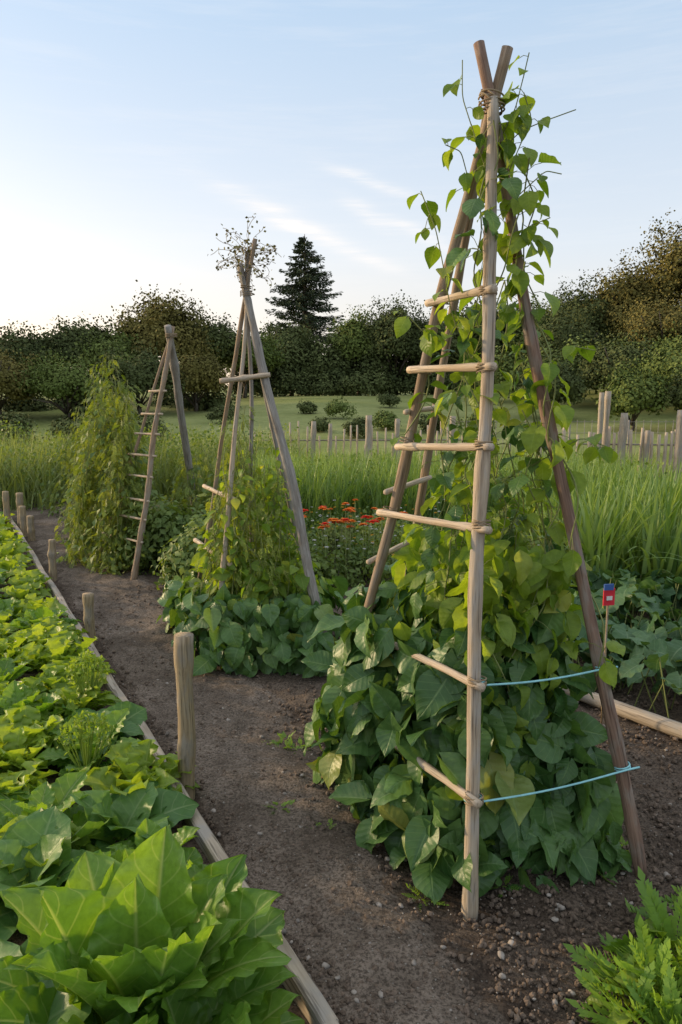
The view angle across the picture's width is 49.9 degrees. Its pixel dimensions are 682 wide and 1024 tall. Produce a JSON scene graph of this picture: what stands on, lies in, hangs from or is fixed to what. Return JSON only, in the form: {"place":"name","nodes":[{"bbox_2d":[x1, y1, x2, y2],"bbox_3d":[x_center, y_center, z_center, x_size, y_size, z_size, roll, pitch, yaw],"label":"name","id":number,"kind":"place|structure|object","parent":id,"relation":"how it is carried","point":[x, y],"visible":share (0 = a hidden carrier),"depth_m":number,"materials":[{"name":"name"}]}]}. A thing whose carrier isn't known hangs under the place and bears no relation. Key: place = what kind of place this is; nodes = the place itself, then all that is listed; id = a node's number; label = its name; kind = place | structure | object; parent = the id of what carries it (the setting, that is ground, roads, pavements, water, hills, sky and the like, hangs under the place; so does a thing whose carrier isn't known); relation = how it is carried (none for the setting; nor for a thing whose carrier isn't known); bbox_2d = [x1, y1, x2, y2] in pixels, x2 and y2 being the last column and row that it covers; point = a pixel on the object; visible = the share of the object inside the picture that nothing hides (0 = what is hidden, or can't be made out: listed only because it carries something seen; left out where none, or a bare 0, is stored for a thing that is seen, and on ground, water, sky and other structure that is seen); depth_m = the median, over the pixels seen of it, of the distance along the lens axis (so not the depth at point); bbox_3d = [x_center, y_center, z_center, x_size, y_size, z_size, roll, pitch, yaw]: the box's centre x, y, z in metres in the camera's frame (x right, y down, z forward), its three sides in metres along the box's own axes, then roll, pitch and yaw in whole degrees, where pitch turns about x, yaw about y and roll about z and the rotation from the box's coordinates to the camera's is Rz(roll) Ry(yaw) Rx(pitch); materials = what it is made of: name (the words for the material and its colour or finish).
{"place":"outdoors","nodes":[
{"label":"outdoors","id":0,"kind":"place"},
{"bbox_2d":[10,499,508,1023],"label":"garden path","id":1,"kind":"structure","parent":0,"point":[254,797],"depth_m":2.83,"materials":[{"name":"soil"}]},
{"bbox_2d":[16,493,23,528],"bbox_3d":[-4.152,0.027,9.500,0.097,0.552,0.096,0,8,0],"label":"wooden stake","id":2,"kind":"object","parent":1,"relation":"on","point":[19,500],"visible":0.4,"depth_m":9.45,"materials":[{"name":"brown wood"}]},
{"bbox_2d":[19,506,27,536],"bbox_3d":[-3.950,0.140,9.111,0.103,0.432,0.105,0,8,0],"label":"wooden stake","id":3,"kind":"object","parent":1,"relation":"on","point":[23,519],"visible":0.81,"depth_m":9.08,"materials":[{"name":"brown wood"}]},
{"bbox_2d":[82,592,95,644],"bbox_3d":[-1.702,0.751,4.958,0.079,0.412,0.079,0,8,0],"label":"wooden stake","id":4,"kind":"object","parent":1,"relation":"on","point":[88,612],"visible":0.7,"depth_m":4.92,"materials":[{"name":"brown wood"}]},
{"bbox_2d":[173,632,195,799],"bbox_3d":[-0.628,0.860,2.973,0.080,0.751,0.082,0,8,0],"label":"wooden stake","id":5,"kind":"object","parent":1,"relation":"on","point":[183,652],"visible":0.83,"depth_m":2.94,"materials":[{"name":"brown wood"}]},
{"bbox_2d":[262,731,627,909],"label":"weed sprouts","id":6,"kind":"object","parent":1,"relation":"on","point":[290,743],"visible":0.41,"depth_m":2.81,"materials":[{"name":"green plant"}]},
{"bbox_2d":[0,380,681,1023],"bbox_3d":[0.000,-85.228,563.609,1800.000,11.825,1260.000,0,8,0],"label":"ground","id":7,"kind":"structure","parent":0,"point":[446,922],"depth_m":3.10,"materials":[{"name":"soil"}]},
{"bbox_2d":[2,491,11,523],"bbox_3d":[-4.416,-0.001,9.696,0.104,0.552,0.105,0,8,0],"label":"wooden stake","id":8,"kind":"object","parent":7,"relation":"on","point":[6,505],"visible":0.64,"depth_m":9.66,"materials":[{"name":"brown wood"}]},
{"bbox_2d":[0,347,39,418],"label":"round shrub tree","id":9,"kind":"object","parent":7,"relation":"on","point":[7,370],"visible":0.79,"depth_m":31.73,"materials":[{"name":"green plant"}]},
{"bbox_2d":[27,515,35,540],"bbox_3d":[-3.749,0.220,8.870,0.094,0.352,0.096,0,8,0],"label":"wooden stake","id":10,"kind":"object","parent":7,"relation":"on","point":[30,528],"visible":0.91,"depth_m":8.84,"materials":[{"name":"brown wood"}]},
{"bbox_2d":[0,319,67,371],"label":"broadleaf tree","id":11,"kind":"object","parent":7,"relation":"on","point":[29,343],"visible":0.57,"depth_m":36.98,"materials":[{"name":"green plant"}]},
{"bbox_2d":[47,539,56,580],"bbox_3d":[-2.656,0.468,6.751,0.085,0.432,0.085,0,8,0],"label":"wooden stake","id":12,"kind":"object","parent":7,"relation":"on","point":[51,554],"visible":0.81,"depth_m":6.73,"materials":[{"name":"brown wood"}]},
{"bbox_2d":[9,344,104,419],"bbox_3d":[-12.433,-5.664,32.628,4.059,3.544,4.489,0,8,0],"label":"round shrub tree","id":13,"kind":"object","parent":7,"relation":"on","point":[48,380],"visible":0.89,"depth_m":31.73,"materials":[{"name":"green plant"}]},
{"bbox_2d":[38,406,89,516],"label":"climbing pea plant","id":14,"kind":"object","parent":7,"relation":"on","point":[67,465],"visible":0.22,"depth_m":10.86,"materials":[{"name":"green plant"}]},
{"bbox_2d":[31,311,118,363],"bbox_3d":[-14.342,-8.322,40.238,5.771,4.991,5.424,0,8,0],"label":"broadleaf tree","id":15,"kind":"object","parent":7,"relation":"on","point":[69,336],"visible":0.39,"depth_m":38.44,"materials":[{"name":"green plant"}]},
{"bbox_2d":[53,444,115,545],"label":"climbing pea plant","id":16,"kind":"object","parent":7,"relation":"on","point":[66,520],"visible":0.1,"depth_m":8.49,"materials":[{"name":"green plant"}]},
{"bbox_2d":[0,410,173,446],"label":"hedge","id":17,"kind":"object","parent":7,"relation":"on","point":[11,418],"visible":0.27,"depth_m":21.80,"materials":[{"name":"green plant"}]},
{"bbox_2d":[58,364,135,528],"bbox_3d":[-3.174,-0.770,9.559,1.002,2.283,0.837,-7,11,-42],"label":"climbing pea plant","id":18,"kind":"object","parent":7,"relation":"on","point":[87,413],"visible":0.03,"depth_m":9.48,"materials":[{"name":"green plant"}]},
{"bbox_2d":[0,511,200,932],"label":"lettuce row","id":19,"kind":"object","parent":7,"relation":"on","point":[139,802],"visible":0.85,"depth_m":3.16,"materials":[{"name":"green plant"}]},
{"bbox_2d":[56,353,153,569],"bbox_3d":[-2.437,-0.482,7.573,1.088,2.262,1.106,0,8,0],"label":"climbing pea plant","id":20,"kind":"object","parent":7,"relation":"on","point":[85,518],"visible":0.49,"depth_m":7.44,"materials":[{"name":"green plant"}]},
{"bbox_2d":[69,323,159,400],"bbox_3d":[-12.011,-7.897,39.427,5.166,4.574,4.507,0,8,0],"label":"broadleaf tree","id":21,"kind":"object","parent":7,"relation":"on","point":[95,347],"visible":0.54,"depth_m":37.84,"materials":[{"name":"green plant"}]},
{"bbox_2d":[81,390,159,575],"bbox_3d":[-2.147,-0.246,7.157,0.761,1.873,0.724,-6,10,-35],"label":"climbing pea plant","id":22,"kind":"object","parent":7,"relation":"on","point":[124,505],"visible":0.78,"depth_m":7.06,"materials":[{"name":"green plant"}]},
{"bbox_2d":[94,339,189,414],"bbox_3d":[-9.640,-6.247,34.334,4.711,3.869,4.525,4,9,23],"label":"round shrub tree","id":23,"kind":"object","parent":7,"relation":"on","point":[141,373],"visible":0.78,"depth_m":33.42,"materials":[{"name":"green plant"}]},
{"bbox_2d":[98,324,196,579],"bbox_3d":[-1.708,-0.598,7.344,1.296,2.396,0.990,-7,11,-41],"label":"ladder trellis","id":24,"kind":"object","parent":7,"relation":"on","point":[169,357],"visible":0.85,"depth_m":6.81,"materials":[{"name":"brown wood"}]},
{"bbox_2d":[0,508,308,1023],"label":"raised bed soil","id":25,"kind":"structure","parent":7,"relation":"on","point":[18,938],"depth_m":3.01,"materials":[{"name":"brown soil"}]},
{"bbox_2d":[0,806,85,940],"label":"collard plant","id":26,"kind":"object","parent":25,"relation":"on","point":[50,826],"visible":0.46,"depth_m":2.33,"materials":[{"name":"green plant"}]},
{"bbox_2d":[0,939,97,1023],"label":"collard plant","id":27,"kind":"object","parent":25,"relation":"on","point":[62,1008],"visible":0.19,"depth_m":1.73,"materials":[{"name":"green plant"}]},
{"bbox_2d":[54,649,113,769],"bbox_3d":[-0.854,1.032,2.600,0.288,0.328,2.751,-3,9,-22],"label":"curly herb","id":28,"kind":"object","parent":25,"relation":"on","point":[87,659],"visible":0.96,"depth_m":3.02,"materials":[{"name":"green plant"}]},
{"bbox_2d":[70,847,209,877],"bbox_3d":[-0.595,1.155,2.237,0.475,0.246,0.520,0,8,0],"label":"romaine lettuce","id":29,"kind":"object","parent":25,"relation":"on","point":[194,862],"visible":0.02,"depth_m":2.37,"materials":[{"name":"green plant"}]},
{"bbox_2d":[0,824,298,1023],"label":"romaine lettuce","id":30,"kind":"object","parent":25,"relation":"on","point":[143,925],"visible":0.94,"depth_m":1.78,"materials":[{"name":"green plant"}]},
{"bbox_2d":[105,972,304,1023],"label":"romaine lettuce","id":31,"kind":"object","parent":25,"relation":"on","point":[273,1007],"visible":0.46,"depth_m":1.75,"materials":[{"name":"green plant"}]},
{"bbox_2d":[0,420,322,510],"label":"grass","id":32,"kind":"structure","parent":7,"relation":"on","point":[26,471],"depth_m":12.60,"materials":[{"name":"green plant"}]},
{"bbox_2d":[110,280,213,393],"bbox_3d":[-9.789,-9.206,40.235,5.670,6.873,5.487,5,10,33],"label":"broadleaf tree","id":33,"kind":"object","parent":7,"relation":"on","point":[154,318],"visible":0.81,"depth_m":38.87,"materials":[{"name":"green plant"}]},
{"bbox_2d":[10,517,338,1023],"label":"raised bed board","id":34,"kind":"object","parent":7,"relation":"on","point":[312,1004],"visible":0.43,"depth_m":2.49,"materials":[{"name":"brown wood"}]},
{"bbox_2d":[157,439,225,567],"bbox_3d":[-1.581,-0.094,7.811,1.134,1.362,1.135,0,8,0],"label":"climbing pea plant","id":35,"kind":"object","parent":7,"relation":"on","point":[191,493],"visible":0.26,"depth_m":7.65,"materials":[{"name":"green plant"}]},
{"bbox_2d":[161,339,234,410],"bbox_3d":[-7.412,-6.645,36.506,4.288,3.703,4.414,0,8,0],"label":"round shrub tree","id":36,"kind":"object","parent":7,"relation":"on","point":[204,372],"visible":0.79,"depth_m":35.54,"materials":[{"name":"green plant"}]},
{"bbox_2d":[110,493,292,590],"bbox_3d":[-1.290,0.254,6.944,1.813,0.851,1.993,0,8,0],"label":"leafy herb bed","id":37,"kind":"object","parent":7,"relation":"on","point":[173,545],"visible":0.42,"depth_m":6.92,"materials":[{"name":"green plant"}]},
{"bbox_2d":[178,305,241,395],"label":"broadleaf tree","id":38,"kind":"object","parent":7,"relation":"on","point":[222,335],"visible":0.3,"depth_m":42.19,"materials":[{"name":"green plant"}]},
{"bbox_2d":[204,405,241,423],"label":"garden shrub","id":39,"kind":"object","parent":7,"relation":"on","point":[216,414],"visible":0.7,"depth_m":29.56,"materials":[{"name":"green plant"}]},
{"bbox_2d":[215,328,285,397],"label":"broadleaf tree","id":40,"kind":"object","parent":7,"relation":"on","point":[272,357],"visible":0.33,"depth_m":44.59,"materials":[{"name":"green plant"}]},
{"bbox_2d":[156,405,348,677],"bbox_3d":[-0.606,0.140,4.915,1.527,1.698,1.472,0,8,0],"label":"climbing bean plant","id":41,"kind":"object","parent":7,"relation":"on","point":[267,615],"visible":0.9,"depth_m":4.60,"materials":[{"name":"green plant"}]},
{"bbox_2d":[193,238,326,632],"bbox_3d":[-0.588,-0.395,4.848,1.119,2.685,1.022,0,8,0],"label":"bean teepee","id":42,"kind":"object","parent":7,"relation":"on","point":[248,319],"visible":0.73,"depth_m":4.65,"materials":[{"name":"brown wood"}]},
{"bbox_2d":[207,213,280,294],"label":"dry vine tuft","id":43,"kind":"object","parent":42,"relation":"attached to","point":[240,248],"visible":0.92,"depth_m":4.65,"materials":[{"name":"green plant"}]},
{"bbox_2d":[259,313,325,395],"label":"broadleaf tree","id":44,"kind":"object","parent":7,"relation":"on","point":[298,336],"visible":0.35,"depth_m":49.62,"materials":[{"name":"green plant"}]},
{"bbox_2d":[259,234,344,394],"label":"conifer tree","id":45,"kind":"object","parent":7,"relation":"on","point":[311,294],"visible":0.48,"depth_m":57.45,"materials":[{"name":"green plant"}]},
{"bbox_2d":[296,400,317,412],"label":"garden shrub","id":46,"kind":"object","parent":7,"relation":"on","point":[307,407],"visible":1,"depth_m":32.43,"materials":[{"name":"green plant"}]},
{"bbox_2d":[308,416,330,431],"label":"garden shrub","id":47,"kind":"object","parent":7,"relation":"on","point":[322,424],"visible":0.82,"depth_m":26.60,"materials":[{"name":"green plant"}]},
{"bbox_2d":[323,394,357,418],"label":"garden shrub","id":48,"kind":"object","parent":7,"relation":"on","point":[333,407],"visible":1,"depth_m":30.37,"materials":[{"name":"green plant"}]},
{"bbox_2d":[1,304,681,420],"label":"tree line","id":49,"kind":"object","parent":7,"relation":"on","point":[320,371],"visible":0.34,"depth_m":46.98,"materials":[{"name":"green plant"}]},
{"bbox_2d":[291,499,407,580],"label":"zinnia flowers","id":50,"kind":"object","parent":7,"relation":"on","point":[345,520],"visible":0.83,"depth_m":6.73,"materials":[{"name":"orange plant"}]},
{"bbox_2d":[341,415,365,437],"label":"garden shrub","id":51,"kind":"object","parent":7,"relation":"on","point":[360,422],"visible":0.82,"depth_m":25.07,"materials":[{"name":"green plant"}]},
{"bbox_2d":[323,304,389,395],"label":"broadleaf tree","id":52,"kind":"object","parent":7,"relation":"on","point":[348,339],"visible":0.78,"depth_m":48.45,"materials":[{"name":"green plant"}]},
{"bbox_2d":[60,583,681,1023],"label":"soil clods","id":53,"kind":"object","parent":7,"relation":"on","point":[518,1017],"visible":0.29,"depth_m":2.35,"materials":[{"name":"brown soil"}]},
{"bbox_2d":[254,415,498,469],"bbox_3d":[0.783,-1.275,15.494,5.252,1.526,0.495,0,8,-2],"label":"picket fence","id":54,"kind":"object","parent":7,"relation":"on","point":[368,439],"visible":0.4,"depth_m":15.35,"materials":[{"name":"brown wood"}]},
{"bbox_2d":[74,605,679,1023],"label":"pebbles","id":55,"kind":"object","parent":7,"relation":"on","point":[414,963],"visible":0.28,"depth_m":2.29,"materials":[{"name":"grey stone"}]},
{"bbox_2d":[372,410,401,429],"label":"garden shrub","id":56,"kind":"object","parent":7,"relation":"on","point":[386,419],"visible":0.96,"depth_m":27.14,"materials":[{"name":"green plant"}]},
{"bbox_2d":[376,391,401,406],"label":"garden shrub","id":57,"kind":"object","parent":7,"relation":"on","point":[391,400],"visible":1,"depth_m":35.29,"materials":[{"name":"green plant"}]},
{"bbox_2d":[354,289,430,394],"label":"broadleaf tree","id":58,"kind":"object","parent":7,"relation":"on","point":[383,325],"visible":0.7,"depth_m":47.58,"materials":[{"name":"green plant"}]},
{"bbox_2d":[157,439,681,531],"bbox_3d":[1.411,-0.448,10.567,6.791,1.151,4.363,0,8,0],"label":"asparagus bed","id":59,"kind":"object","parent":7,"relation":"on","point":[349,479],"visible":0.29,"depth_m":9.41,"materials":[{"name":"green plant"}]},
{"bbox_2d":[275,506,568,587],"bbox_3d":[0.697,0.313,7.617,3.115,0.521,2.815,0,8,0],"label":"flower bed foliage","id":60,"kind":"object","parent":7,"relation":"on","point":[358,563],"visible":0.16,"depth_m":6.94,"materials":[{"name":"green plant"}]},
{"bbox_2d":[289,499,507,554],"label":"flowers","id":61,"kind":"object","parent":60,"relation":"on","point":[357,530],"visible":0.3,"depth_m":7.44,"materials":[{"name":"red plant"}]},
{"bbox_2d":[418,413,442,431],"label":"garden shrub","id":62,"kind":"object","parent":7,"relation":"on","point":[423,424],"visible":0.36,"depth_m":26.69,"materials":[{"name":"green plant"}]},
{"bbox_2d":[403,306,472,393],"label":"broadleaf tree","id":63,"kind":"object","parent":7,"relation":"on","point":[453,345],"visible":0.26,"depth_m":47.50,"materials":[{"name":"green plant"}]},
{"bbox_2d":[301,52,631,904],"bbox_3d":[0.319,-0.105,2.835,0.916,2.779,1.546,-4,9,-27],"label":"climbing bean plant","id":64,"kind":"object","parent":7,"relation":"on","point":[377,700],"visible":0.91,"depth_m":2.51,"materials":[{"name":"green plant"}]},
{"bbox_2d":[456,412,496,429],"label":"garden shrub","id":65,"kind":"object","parent":7,"relation":"on","point":[471,418],"visible":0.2,"depth_m":26.69,"materials":[{"name":"green plant"}]},
{"bbox_2d":[442,297,522,356],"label":"broadleaf tree","id":66,"kind":"object","parent":7,"relation":"on","point":[497,340],"visible":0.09,"depth_m":47.38,"materials":[{"name":"green plant"}]},
{"bbox_2d":[321,40,647,921],"bbox_3d":[0.347,-0.167,2.879,0.707,2.787,1.674,-5,9,-30],"label":"bean teepee","id":67,"kind":"object","parent":7,"relation":"on","point":[483,444],"visible":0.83,"depth_m":2.39,"materials":[{"name":"brown wood"}]},
{"bbox_2d":[496,294,559,355],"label":"broadleaf tree","id":68,"kind":"object","parent":7,"relation":"on","point":[533,305],"visible":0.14,"depth_m":47.41,"materials":[{"name":"green plant"}]},
{"bbox_2d":[513,353,595,404],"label":"round shrub tree","id":69,"kind":"object","parent":7,"relation":"on","point":[577,391],"visible":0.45,"depth_m":31.58,"materials":[{"name":"green plant"}]},
{"bbox_2d":[520,303,607,375],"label":"round shrub tree","id":70,"kind":"object","parent":7,"relation":"on","point":[562,333],"visible":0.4,"depth_m":40.09,"materials":[{"name":"green plant"}]},
{"bbox_2d":[458,420,673,455],"bbox_3d":[11.986,-1.873,19.939,18.028,1.254,0.054,0,8,0],"label":"wire fence","id":71,"kind":"object","parent":7,"relation":"on","point":[569,430],"visible":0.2,"depth_m":19.88,"materials":[{"name":"grey metal"}]},
{"bbox_2d":[541,269,621,343],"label":"broadleaf tree","id":72,"kind":"object","parent":7,"relation":"on","point":[588,308],"visible":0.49,"depth_m":45.31,"materials":[{"name":"green plant"}]},
{"bbox_2d":[487,452,681,600],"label":"leek bed","id":73,"kind":"object","parent":7,"relation":"on","point":[639,530],"visible":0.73,"depth_m":6.14,"materials":[{"name":"green plant"}]},
{"bbox_2d":[600,584,614,723],"bbox_3d":[1.309,0.734,3.634,0.061,0.775,0.024,-2,8,-11],"label":"plant label","id":74,"kind":"object","parent":7,"relation":"on","point":[608,594],"visible":0.71,"depth_m":3.58,"materials":[{"name":"red plastic"}]},
{"bbox_2d":[538,391,681,486],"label":"picket fence","id":75,"kind":"object","parent":7,"relation":"on","point":[646,444],"visible":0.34,"depth_m":12.10,"materials":[{"name":"brown wood"}]},
{"bbox_2d":[549,677,681,739],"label":"edging log","id":76,"kind":"object","parent":7,"relation":"on","point":[665,725],"visible":0.52,"depth_m":3.67,"materials":[{"name":"brown wood"}]},
{"bbox_2d":[570,325,666,390],"bbox_3d":[13.528,-6.882,35.415,4.667,4.252,5.213,0,8,0],"label":"round shrub tree","id":77,"kind":"object","parent":7,"relation":"on","point":[602,363],"visible":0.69,"depth_m":34.63,"materials":[{"name":"green plant"}]},
{"bbox_2d":[563,866,681,1023],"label":"carrot plants","id":78,"kind":"object","parent":7,"relation":"on","point":[651,986],"visible":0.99,"depth_m":2.00,"materials":[{"name":"green plant"}]},
{"bbox_2d":[563,564,681,718],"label":"squash plants","id":79,"kind":"object","parent":7,"relation":"on","point":[647,643],"visible":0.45,"depth_m":4.62,"materials":[{"name":"green plant"}]},
{"bbox_2d":[577,248,681,345],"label":"broadleaf tree","id":80,"kind":"object","parent":7,"relation":"on","point":[635,287],"visible":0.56,"depth_m":44.32,"materials":[{"name":"green plant"}]},
{"bbox_2d":[589,354,672,430],"bbox_3d":[11.114,-4.482,28.167,3.091,3.145,3.170,0,8,0],"label":"round shrub tree","id":81,"kind":"object","parent":7,"relation":"on","point":[633,394],"visible":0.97,"depth_m":27.52,"materials":[{"name":"green plant"}]},
{"bbox_2d":[607,276,681,386],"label":"round shrub tree","id":82,"kind":"object","parent":7,"relation":"on","point":[653,323],"visible":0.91,"depth_m":38.18,"materials":[{"name":"green plant"}]},
{"bbox_2d":[624,208,681,319],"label":"broadleaf tree","id":83,"kind":"object","parent":7,"relation":"on","point":[672,260],"visible":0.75,"depth_m":43.84,"materials":[{"name":"green plant"}]},
{"bbox_2d":[629,321,681,387],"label":"round shrub tree","id":84,"kind":"object","parent":7,"relation":"on","point":[667,364],"visible":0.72,"depth_m":31.63,"materials":[{"name":"green plant"}]},
{"bbox_2d":[658,356,681,410],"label":"round shrub tree","id":85,"kind":"object","parent":7,"relation":"on","point":[676,396],"visible":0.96,"depth_m":27.74,"materials":[{"name":"green plant"}]},
{"bbox_2d":[0,0,681,385],"label":"sky","id":86,"kind":"structure","parent":0,"point":[131,131],"materials":[{"name":"blue"}]}
]}

